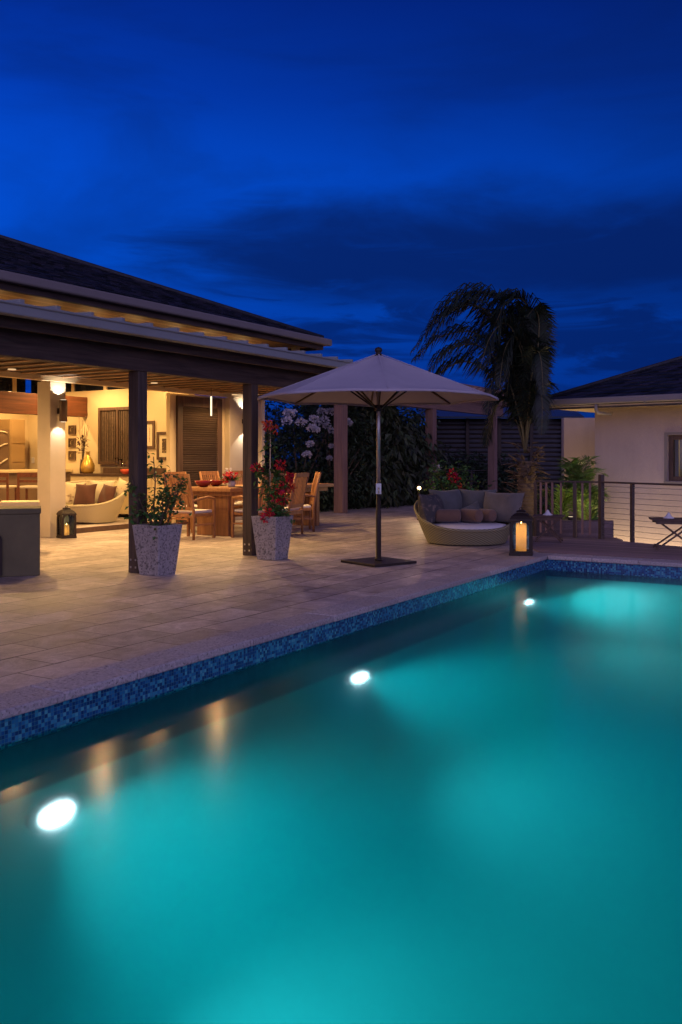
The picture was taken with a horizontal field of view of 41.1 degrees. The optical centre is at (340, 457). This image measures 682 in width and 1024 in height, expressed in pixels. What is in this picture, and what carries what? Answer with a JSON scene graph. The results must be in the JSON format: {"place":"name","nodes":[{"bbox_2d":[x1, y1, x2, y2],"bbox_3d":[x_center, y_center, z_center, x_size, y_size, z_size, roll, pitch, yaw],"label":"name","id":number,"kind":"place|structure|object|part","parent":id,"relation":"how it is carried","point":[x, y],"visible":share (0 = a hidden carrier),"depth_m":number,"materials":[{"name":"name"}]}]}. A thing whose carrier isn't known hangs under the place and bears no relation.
{"place":"outdoors","nodes":[
{"label":"outdoors","id":0,"kind":"place"},
{"bbox_2d":[0,430,8,469],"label":"wall panel","id":1,"kind":"structure","parent":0,"point":[4,449],"depth_m":21.07,"materials":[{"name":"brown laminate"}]},
{"bbox_2d":[0,570,681,1023],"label":"pool water","id":2,"kind":"structure","parent":0,"point":[464,810],"depth_m":3.88,"materials":[{"name":"teal liquid"}]},
{"bbox_2d":[0,505,681,692],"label":"stone terrace","id":3,"kind":"structure","parent":0,"point":[84,601],"depth_m":9.89,"materials":[{"name":"stone"}]},
{"bbox_2d":[0,506,40,576],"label":"concrete counter","id":4,"kind":"object","parent":3,"relation":"on","point":[19,540],"visible":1,"depth_m":10.73,"materials":[{"name":"grey concrete"}]},
{"bbox_2d":[0,500,38,505],"bbox_3d":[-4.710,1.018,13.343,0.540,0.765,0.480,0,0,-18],"label":"countertop","id":5,"kind":"structure","parent":4,"relation":"on","point":[20,503],"depth_m":13.15,"materials":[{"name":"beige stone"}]},
{"bbox_2d":[56,505,76,538],"bbox_3d":[-4.799,1.116,15.900,0.270,0.568,0.270,0,0,-38],"label":"lantern","id":6,"kind":"object","parent":3,"relation":"on","point":[65,511],"visible":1,"depth_m":15.86,"materials":[{"name":"black metal"}]},
{"bbox_2d":[64,523,68,534],"bbox_3d":[-4.799,1.253,15.900,0.090,0.229,0.090,0,0,31],"label":"candle","id":7,"kind":"object","parent":6,"relation":"on","point":[66,528],"visible":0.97,"depth_m":15.86,"materials":[{"name":"wax"}]},
{"bbox_2d":[124,452,191,575],"bbox_3d":[-2.187,0.663,10.967,0.854,1.473,0.613,0,0,31],"label":"planter","id":8,"kind":"object","parent":3,"relation":"on","point":[157,543],"visible":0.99,"depth_m":10.84,"materials":[{"name":"stone"}]},
{"bbox_2d":[0,235,354,572],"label":"villa","id":9,"kind":"object","parent":3,"relation":"on","point":[118,359],"visible":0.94,"depth_m":14.40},
{"bbox_2d":[0,473,16,500],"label":"bar stool","id":10,"kind":"object","parent":9,"relation":"on","point":[7,486],"visible":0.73,"depth_m":18.36,"materials":[{"name":"brown wood"}]},
{"bbox_2d":[0,419,24,469],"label":"kitchen cupboard","id":11,"kind":"object","parent":9,"relation":"on","point":[15,428],"visible":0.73,"depth_m":21.30,"materials":[{"name":"beige paint"}]},
{"bbox_3d":[-7.587,0.685,21.349,0.019,1.130,0.392,0,0,31],"label":"cupboard door","id":12,"kind":"part","parent":11,"relation":"part of","materials":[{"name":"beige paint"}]},
{"bbox_3d":[-7.587,-0.110,21.349,0.019,0.420,0.392,0,0,31],"label":"cupboard door","id":13,"kind":"part","parent":11,"relation":"part of","materials":[{"name":"beige paint"}]},
{"bbox_3d":[-7.587,-0.605,21.349,0.019,0.530,0.392,0,0,31],"label":"cupboard door","id":14,"kind":"part","parent":11,"relation":"part of","materials":[{"name":"beige paint"}]},
{"bbox_2d":[17,473,36,499],"bbox_3d":[-6.302,0.800,18.590,0.460,1.001,0.460,0,0,3],"label":"bar stool","id":15,"kind":"object","parent":9,"relation":"on","point":[19,475],"visible":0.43,"depth_m":18.38,"materials":[{"name":"brown wood"}]},
{"bbox_2d":[0,469,72,501],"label":"kitchen counter","id":16,"kind":"object","parent":9,"relation":"on","point":[32,493],"visible":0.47,"depth_m":20.13,"materials":[{"name":"brown laminate"}]},
{"bbox_2d":[57,400,66,421],"bbox_3d":[-4.905,-0.824,15.994,0.198,0.396,0.136,0,0,31],"label":"wall sconce","id":17,"kind":"object","parent":9,"relation":"attached to","point":[62,410],"depth_m":15.92,"materials":[{"name":"black metal"}]},
{"bbox_2d":[68,425,75,433],"bbox_3d":[-6.307,-0.654,21.332,0.227,0.213,0.035,0,0,31],"label":"framed picture","id":18,"kind":"object","parent":9,"relation":"attached to","point":[71,429],"visible":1,"depth_m":21.32},
{"bbox_2d":[68,438,75,446],"bbox_3d":[-6.307,-0.350,21.332,0.227,0.213,0.035,0,0,31],"label":"framed picture","id":19,"kind":"object","parent":9,"relation":"attached to","point":[71,442],"visible":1,"depth_m":21.32},
{"bbox_2d":[68,451,75,459],"bbox_3d":[-6.307,-0.053,21.332,0.227,0.213,0.035,0,0,31],"label":"framed picture","id":20,"kind":"object","parent":9,"relation":"attached to","point":[71,455],"visible":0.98,"depth_m":21.32},
{"bbox_2d":[66,480,128,523],"bbox_3d":[-5.152,0.876,18.375,1.693,0.807,1.607,0,0,6],"label":"sofa","id":21,"kind":"object","parent":9,"relation":"on","point":[107,511],"visible":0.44,"depth_m":17.81,"materials":[{"name":"wicker"}]},
{"bbox_2d":[66,482,86,503],"bbox_3d":[-5.440,0.721,18.512,0.500,0.458,0.225,0,0,-8],"label":"cushion","id":22,"kind":"object","parent":21,"relation":"on","point":[70,491],"visible":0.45,"depth_m":18.44,"materials":[{"name":"beige fabric"}]},
{"bbox_2d":[73,484,96,504],"bbox_3d":[-5.142,0.741,18.280,0.460,0.437,0.227,0,0,6],"label":"cushion","id":23,"kind":"object","parent":21,"relation":"on","point":[84,494],"visible":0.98,"depth_m":18.21,"materials":[{"name":"brown fabric"}]},
{"bbox_2d":[89,480,114,502],"bbox_3d":[-4.910,0.701,18.572,0.569,0.483,0.226,0,0,6],"label":"cushion","id":24,"kind":"object","parent":21,"relation":"on","point":[100,484],"visible":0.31,"depth_m":18.55,"materials":[{"name":"beige fabric"}]},
{"bbox_2d":[97,484,116,503],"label":"cushion","id":25,"kind":"object","parent":21,"relation":"on","point":[107,493],"visible":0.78,"depth_m":18.21,"materials":[{"name":"brown fabric"}]},
{"bbox_2d":[114,477,128,497],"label":"cushion","id":26,"kind":"object","parent":21,"relation":"on","point":[121,488],"visible":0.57,"depth_m":18.33,"materials":[{"name":"beige fabric"}]},
{"bbox_2d":[98,407,128,463],"bbox_3d":[-5.020,-0.496,20.516,1.200,1.289,0.097,0,0,31],"label":"window","id":27,"kind":"structure","parent":9,"relation":"in","point":[113,422],"depth_m":20.58,"materials":[{"name":"brown wood"}]},
{"bbox_2d":[69,468,165,515],"bbox_3d":[-4.723,0.724,20.005,3.027,0.992,0.590,0,0,31],"label":"sideboard","id":28,"kind":"object","parent":9,"relation":"on","point":[115,474],"visible":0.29,"depth_m":19.79,"materials":[{"name":"beige stone"}]},
{"bbox_2d":[74,415,88,472],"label":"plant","id":29,"kind":"object","parent":28,"relation":"on","point":[82,449],"visible":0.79,"depth_m":20.75,"materials":[{"name":"brown plant"}]},
{"bbox_2d":[81,451,94,473],"bbox_3d":[-5.716,0.107,20.530,0.310,0.500,0.310,0,0,31],"label":"vase","id":30,"kind":"object","parent":28,"relation":"on","point":[87,466],"visible":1,"depth_m":20.43,"materials":[{"name":"gold metal"}]},
{"bbox_2d":[120,469,128,473],"bbox_3d":[-4.663,0.302,19.718,0.240,0.110,0.240,0,0,31],"label":"bowl","id":31,"kind":"object","parent":28,"relation":"on","point":[124,471],"visible":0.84,"depth_m":19.63,"materials":[{"name":"red ceramic"}]},
{"bbox_2d":[147,421,154,448],"bbox_3d":[-4.228,-0.508,20.073,0.306,0.616,0.035,0,0,31],"label":"framed picture","id":32,"kind":"object","parent":9,"relation":"attached to","point":[150,434],"visible":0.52,"depth_m":20.05},
{"bbox_2d":[156,432,165,459],"bbox_3d":[-3.860,-0.262,19.850,0.420,0.610,0.035,0,0,31],"label":"framed picture","id":33,"kind":"object","parent":9,"relation":"attached to","point":[160,445],"visible":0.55,"depth_m":19.89},
{"bbox_2d":[176,395,221,524],"bbox_3d":[-3.027,0.051,19.495,0.056,2.691,1.465,0,0,31],"label":"door","id":34,"kind":"structure","parent":9,"relation":"in","point":[198,433],"depth_m":19.42,"materials":[{"name":"brown wood"}]},
{"bbox_2d":[210,396,211,415],"bbox_3d":[-2.498,-1.074,17.500,0.030,0.532,0.030,0,0,-36],"label":"pendant lamp","id":35,"kind":"object","parent":9,"relation":"hanging from","point":[210,405],"visible":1,"depth_m":17.49,"materials":[{"name":"white glass"}]},
{"bbox_2d":[165,472,196,532],"bbox_3d":[-2.908,0.837,17.369,0.716,1.128,0.662,0,0,31],"label":"dining chair","id":36,"kind":"object","parent":3,"relation":"on","point":[191,519],"visible":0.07,"depth_m":17.32,"materials":[{"name":"brown wood"}]},
{"bbox_2d":[162,474,215,539],"bbox_3d":[-2.642,0.837,15.752,0.662,1.128,0.716,0,0,31],"label":"dining chair","id":37,"kind":"object","parent":3,"relation":"on","point":[189,508],"visible":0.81,"depth_m":15.56,"materials":[{"name":"brown wood"}]},
{"bbox_2d":[199,471,242,526],"bbox_3d":[-2.390,0.837,18.224,0.716,1.128,0.662,0,0,31],"label":"dining chair","id":38,"kind":"object","parent":3,"relation":"on","point":[215,474],"visible":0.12,"depth_m":18.29,"materials":[{"name":"brown wood"}]},
{"bbox_2d":[228,471,265,524],"bbox_3d":[-1.898,0.837,19.037,0.716,1.128,0.662,0,0,31],"label":"dining chair","id":39,"kind":"object","parent":3,"relation":"on","point":[239,474],"visible":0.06,"depth_m":19.13,"materials":[{"name":"brown wood"}]},
{"bbox_2d":[231,473,283,537],"bbox_3d":[-1.465,0.837,16.027,0.716,1.128,0.662,0,0,31],"label":"dining chair","id":40,"kind":"object","parent":3,"relation":"on","point":[236,512],"visible":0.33,"depth_m":15.90,"materials":[{"name":"brown wood"}]},
{"bbox_2d":[184,483,333,535],"bbox_3d":[-1.531,0.965,17.645,1.160,0.870,3.440,0,0,31],"label":"dining table","id":41,"kind":"object","parent":3,"relation":"on","point":[222,495],"visible":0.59,"depth_m":16.32,"materials":[{"name":"brown wood"}]},
{"bbox_2d":[194,480,212,486],"bbox_3d":[-2.479,0.472,16.407,0.340,0.115,0.337,0,0,31],"label":"serving bowl","id":42,"kind":"object","parent":41,"relation":"on","point":[204,483],"visible":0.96,"depth_m":16.30,"materials":[{"name":"ceramic"}]},
{"bbox_2d":[208,480,222,485],"bbox_3d":[-2.331,0.475,16.902,0.320,0.108,0.317,0,0,31],"label":"serving bowl","id":43,"kind":"object","parent":41,"relation":"on","point":[217,482],"visible":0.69,"depth_m":16.82,"materials":[{"name":"ceramic"}]},
{"bbox_2d":[221,468,241,486],"bbox_3d":[-1.993,0.352,16.568,0.447,0.354,0.443,0,0,31],"label":"flower centrepiece","id":44,"kind":"object","parent":41,"relation":"on","point":[229,478],"visible":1,"depth_m":16.51,"materials":[{"name":"red plant"}]},
{"bbox_2d":[249,420,296,560],"bbox_3d":[-0.954,0.432,12.577,0.543,1.936,0.747,0,0,-37],"label":"planter","id":45,"kind":"object","parent":3,"relation":"on","point":[272,527],"visible":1,"depth_m":12.47,"materials":[{"name":"stone"}]},
{"bbox_2d":[261,473,309,533],"bbox_3d":[-1.010,0.837,16.548,0.717,1.128,0.662,0,0,21],"label":"dining chair","id":46,"kind":"object","parent":3,"relation":"on","point":[297,495],"visible":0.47,"depth_m":16.45,"materials":[{"name":"brown wood"}]},
{"bbox_2d":[265,401,322,481],"bbox_3d":[-2.027,-0.187,25.327,3.171,4.060,2.886,0,0,-31],"label":"shrub","id":47,"kind":"object","parent":3,"relation":"on","point":[279,422],"visible":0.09,"depth_m":25.43,"materials":[{"name":"green plant"}]},
{"bbox_2d":[281,472,320,531],"bbox_3d":[-0.764,0.837,17.463,0.716,1.128,0.662,0,0,-9],"label":"dining chair","id":48,"kind":"object","parent":3,"relation":"on","point":[312,495],"visible":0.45,"depth_m":17.22,"materials":[{"name":"brown wood"}]},
{"bbox_2d":[265,405,357,511],"bbox_3d":[-1.234,0.073,24.390,3.466,3.535,2.978,0,0,0],"label":"shrub","id":49,"kind":"object","parent":3,"relation":"on","point":[310,426],"visible":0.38,"depth_m":23.73,"materials":[{"name":"green plant"}]},
{"bbox_2d":[271,405,389,509],"bbox_3d":[-0.313,-0.114,24.877,2.896,3.950,2.929,0,0,40],"label":"shrub","id":50,"kind":"object","parent":3,"relation":"on","point":[329,458],"visible":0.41,"depth_m":24.62,"materials":[{"name":"green plant"}]},
{"bbox_2d":[0,553,681,719],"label":"pool coping","id":51,"kind":"object","parent":3,"relation":"on","point":[26,699],"visible":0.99,"depth_m":6.97,"materials":[{"name":"stone"}]},
{"bbox_2d":[316,405,422,508],"bbox_3d":[0.685,-0.080,25.963,3.349,4.114,2.783,0,0,30],"label":"shrub","id":52,"kind":"object","parent":3,"relation":"on","point":[397,450],"visible":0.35,"depth_m":25.65,"materials":[{"name":"green plant"}]},
{"bbox_2d":[257,347,498,566],"bbox_3d":[0.498,-0.038,12.090,2.973,2.873,2.973,0,0,21],"label":"parasol","id":53,"kind":"object","parent":3,"relation":"on","point":[378,381],"visible":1,"depth_m":11.90,"materials":[{"name":"beige fabric"}]},
{"bbox_2d":[369,409,447,505],"bbox_3d":[1.664,0.234,27.476,3.159,3.557,2.636,0,0,0],"label":"shrub","id":54,"kind":"object","parent":3,"relation":"on","point":[410,466],"visible":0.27,"depth_m":27.05,"materials":[{"name":"green plant"}]},
{"bbox_2d":[386,423,452,489],"bbox_3d":[2.550,0.373,30.005,2.719,3.051,2.304,0,0,37],"label":"shrub","id":55,"kind":"object","parent":3,"relation":"on","point":[441,464],"visible":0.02,"depth_m":29.52,"materials":[{"name":"green plant"}]},
{"bbox_2d":[334,383,511,512],"bbox_3d":[1.673,-0.480,28.389,3.450,3.760,12.900,0,0,31],"label":"pergola","id":56,"kind":"object","parent":3,"relation":"on","point":[341,458],"visible":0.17,"depth_m":27.52,"materials":[{"name":"brown wood"}]},
{"bbox_2d":[360,470,486,489],"bbox_3d":[3.421,1.071,30.590,0.055,1.235,11.125,0,0,31],"label":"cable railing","id":57,"kind":"object","parent":3,"relation":"on","point":[471,476],"visible":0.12,"depth_m":32.70,"materials":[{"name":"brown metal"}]},
{"bbox_2d":[414,460,480,491],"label":"flowering plant","id":58,"kind":"object","parent":3,"relation":"on","point":[452,481],"visible":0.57,"depth_m":17.25,"materials":[{"name":"plant"}]},
{"bbox_2d":[414,500,509,544],"bbox_3d":[2.054,1.017,15.034,1.696,0.727,1.604,0,0,-4],"label":"daybed","id":59,"kind":"object","parent":3,"relation":"on","point":[469,533],"visible":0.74,"depth_m":14.41,"materials":[{"name":"wicker"}]},
{"bbox_2d":[418,493,443,523],"bbox_3d":[1.480,0.840,14.930,0.402,0.520,0.700,0,0,28],"label":"cushion","id":60,"kind":"object","parent":59,"relation":"on","point":[429,505],"visible":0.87,"depth_m":14.67,"materials":[{"name":"fabric"}]},
{"bbox_2d":[429,489,461,509],"bbox_3d":[1.790,0.801,15.371,0.640,0.544,0.382,0,0,-26],"label":"cushion","id":61,"kind":"object","parent":59,"relation":"on","point":[451,499],"visible":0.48,"depth_m":15.27,"materials":[{"name":"grey fabric"}]},
{"bbox_2d":[436,509,460,521],"bbox_3d":[1.731,0.940,14.773,0.434,0.211,0.219,0,0,-4],"label":"bolster","id":62,"kind":"object","parent":59,"relation":"on","point":[448,515],"visible":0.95,"depth_m":14.68,"materials":[{"name":"beige fabric"}]},
{"bbox_2d":[460,501,480,521],"bbox_3d":[2.150,0.931,15.115,0.504,0.419,0.254,0,0,-13],"label":"cushion","id":63,"kind":"object","parent":59,"relation":"on","point":[475,505],"visible":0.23,"depth_m":15.12,"materials":[{"name":"grey fabric"}]},
{"bbox_2d":[460,509,482,521],"bbox_3d":[2.111,0.940,14.793,0.214,0.211,0.418,0,0,-40],"label":"bolster","id":64,"kind":"object","parent":59,"relation":"on","point":[471,515],"visible":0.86,"depth_m":14.68,"materials":[{"name":"beige fabric"}]},
{"bbox_2d":[459,489,496,508],"bbox_3d":[2.308,0.801,15.408,0.640,0.544,0.382,0,0,16],"label":"cushion","id":65,"kind":"object","parent":59,"relation":"on","point":[469,497],"visible":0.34,"depth_m":15.33,"materials":[{"name":"grey fabric"}]},
{"bbox_2d":[479,509,496,521],"bbox_3d":[2.376,0.940,14.872,0.204,0.201,0.348,0,0,-34],"label":"bolster","id":66,"kind":"object","parent":59,"relation":"on","point":[489,515],"visible":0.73,"depth_m":14.74,"materials":[{"name":"beige fabric"}]},
{"bbox_2d":[481,491,524,523],"bbox_3d":[2.658,0.819,15.012,0.760,0.519,0.418,0,0,42],"label":"cushion","id":67,"kind":"object","parent":59,"relation":"on","point":[505,506],"visible":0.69,"depth_m":14.83,"materials":[{"name":"beige fabric"}]},
{"bbox_2d":[437,445,506,490],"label":"shrub","id":68,"kind":"object","parent":3,"relation":"on","point":[464,459],"visible":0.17,"depth_m":34.69,"materials":[{"name":"green plant"}]},
{"bbox_2d":[461,480,550,528],"bbox_3d":[3.624,1.395,20.458,2.316,1.956,1.904,0,0,0],"label":"shrub","id":69,"kind":"object","parent":3,"relation":"on","point":[514,490],"visible":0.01,"depth_m":20.27,"materials":[{"name":"green plant"}]},
{"bbox_2d":[469,446,555,503],"bbox_3d":[6.568,0.717,34.535,3.500,2.374,2.765,0,0,0],"label":"shrub","id":70,"kind":"object","parent":3,"relation":"on","point":[502,475],"visible":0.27,"depth_m":34.34,"materials":[{"name":"green plant"}]},
{"bbox_2d":[509,507,532,555],"bbox_3d":[2.596,1.056,13.100,0.330,0.689,0.330,0,0,14],"label":"lantern","id":71,"kind":"object","parent":3,"relation":"on","point":[519,515],"visible":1,"depth_m":12.97,"materials":[{"name":"black metal"}]},
{"bbox_2d":[516,522,525,550],"bbox_3d":[2.596,1.136,13.100,0.150,0.449,0.150,0,0,31],"label":"candle","id":72,"kind":"object","parent":71,"relation":"on","point":[521,536],"visible":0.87,"depth_m":13.04,"materials":[{"name":"wax"}]},
{"bbox_2d":[534,480,597,537],"bbox_3d":[3.928,1.046,15.926,1.146,1.285,0.055,0,0,33],"label":"timber railing","id":73,"kind":"object","parent":3,"relation":"on","point":[574,506],"visible":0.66,"depth_m":15.94,"materials":[{"name":"brown wood"}]},
{"bbox_2d":[526,536,681,559],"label":"wooden deck","id":74,"kind":"structure","parent":3,"relation":"on","point":[585,546],"depth_m":13.91,"materials":[{"name":"wood"}]},
{"bbox_2d":[532,514,565,542],"bbox_3d":[3.430,1.166,15.000,0.500,0.438,0.448,0,0,18],"label":"side table","id":75,"kind":"object","parent":74,"relation":"on","point":[540,518],"visible":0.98,"depth_m":14.84,"materials":[{"name":"brown wood"}]},
{"bbox_2d":[598,475,681,541],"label":"cable railing","id":76,"kind":"object","parent":74,"relation":"on","point":[601,491],"visible":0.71,"depth_m":14.93,"materials":[{"name":"brown metal"}]},
{"bbox_2d":[649,517,681,549],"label":"side table","id":77,"kind":"object","parent":74,"relation":"on","point":[662,521],"visible":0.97,"depth_m":13.59,"materials":[{"name":"brown wood"}]},
{"bbox_2d":[663,512,673,518],"bbox_3d":[4.963,0.871,13.770,0.165,0.090,0.167,0,0,31],"label":"folded napkin","id":78,"kind":"object","parent":77,"relation":"on","point":[668,516],"visible":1,"depth_m":13.73,"materials":[{"name":"white fabric"}]},
{"bbox_2d":[0,0,681,460],"label":"sky","id":79,"kind":"structure","parent":0,"point":[335,170],"materials":[{"name":"blue"}]},
{"bbox_2d":[294,405,404,478],"bbox_3d":[0.286,-0.278,35.871,3.771,5.790,4.503,0,0,-45],"label":"broadleaf tree","id":80,"kind":"object","parent":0,"point":[375,442],"depth_m":35.26,"materials":[{"name":"green plant"}]},
{"bbox_2d":[363,406,440,477],"bbox_3d":[1.608,-0.668,38.159,5.156,6.579,3.676,0,0,0],"label":"broadleaf tree","id":81,"kind":"object","parent":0,"point":[406,411],"visible":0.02,"depth_m":37.52,"materials":[{"name":"green plant"}]},
{"bbox_2d":[417,407,583,513],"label":"slatted pavilion","id":82,"kind":"structure","parent":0,"point":[466,434],"depth_m":38.10,"materials":[{"name":"timber"},{"name":"dark metal"}]},
{"bbox_2d":[547,356,681,546],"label":"guest house","id":83,"kind":"structure","parent":0,"point":[638,424],"depth_m":18.33,"materials":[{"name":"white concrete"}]},
{"bbox_2d":[664,432,681,483],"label":"window","id":84,"kind":"structure","parent":83,"relation":"in","point":[673,436],"depth_m":18.00,"materials":[{"name":"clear glass"}]},
{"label":"ground","id":85,"kind":"structure","parent":0,"visible":0},
{"bbox_2d":[276,405,373,474],"bbox_3d":[-0.422,-0.429,33.107,4.115,6.102,4.153,0,0,0],"label":"broadleaf tree","id":86,"kind":"object","parent":85,"relation":"on","point":[303,408],"visible":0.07,"depth_m":32.91,"materials":[{"name":"green plant"}]},
{"bbox_2d":[410,282,560,535],"bbox_3d":[2.894,-0.466,18.172,3.044,6.132,2.275,0,0,0],"label":"palm tree","id":87,"kind":"object","parent":85,"relation":"on","point":[519,362],"visible":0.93,"depth_m":17.93,"materials":[{"name":"green plant"}]},
{"bbox_2d":[514,502,550,534],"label":"shrub","id":88,"kind":"object","parent":85,"relation":"on","point":[543,507],"visible":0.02,"depth_m":19.06,"materials":[{"name":"green plant"}]},
{"bbox_2d":[527,515,622,540],"bbox_3d":[4.330,1.886,17.803,1.700,1.429,2.700,0,0,4],"label":"planting bed","id":89,"kind":"object","parent":85,"relation":"on","point":[567,527],"visible":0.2,"depth_m":16.95,"materials":[{"name":"brown wood"}]},
{"bbox_2d":[537,477,579,517],"bbox_3d":[4.351,0.938,18.186,1.002,1.130,0.948,0,0,0],"label":"areca palm","id":90,"kind":"object","parent":89,"relation":"on","point":[565,501],"visible":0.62,"depth_m":18.13,"materials":[{"name":"green plant"}]},
{"bbox_2d":[557,455,609,517],"bbox_3d":[4.879,0.717,18.411,1.308,1.572,1.051,0,0,-43],"label":"areca palm","id":91,"kind":"object","parent":89,"relation":"on","point":[574,468],"visible":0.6,"depth_m":18.21,"materials":[{"name":"green plant"}]},
{"bbox_2d":[568,483,611,519],"bbox_3d":[4.798,0.993,17.712,0.941,1.018,0.910,0,0,0],"label":"areca palm","id":92,"kind":"object","parent":89,"relation":"on","point":[594,502],"visible":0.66,"depth_m":17.58,"materials":[{"name":"green plant"}]},
{"bbox_2d":[561,418,594,514],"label":"garden wall","id":93,"kind":"structure","parent":85,"relation":"on","point":[577,437],"depth_m":22.50,"materials":[{"name":"beige paint"}]},
{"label":"pool wall","id":94,"kind":"structure","parent":85,"relation":"in","visible":0},
{"bbox_2d":[0,559,681,745],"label":"pool tile band","id":95,"kind":"object","parent":94,"relation":"attached to","point":[28,724],"visible":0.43,"depth_m":7.05,"materials":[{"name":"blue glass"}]}
]}

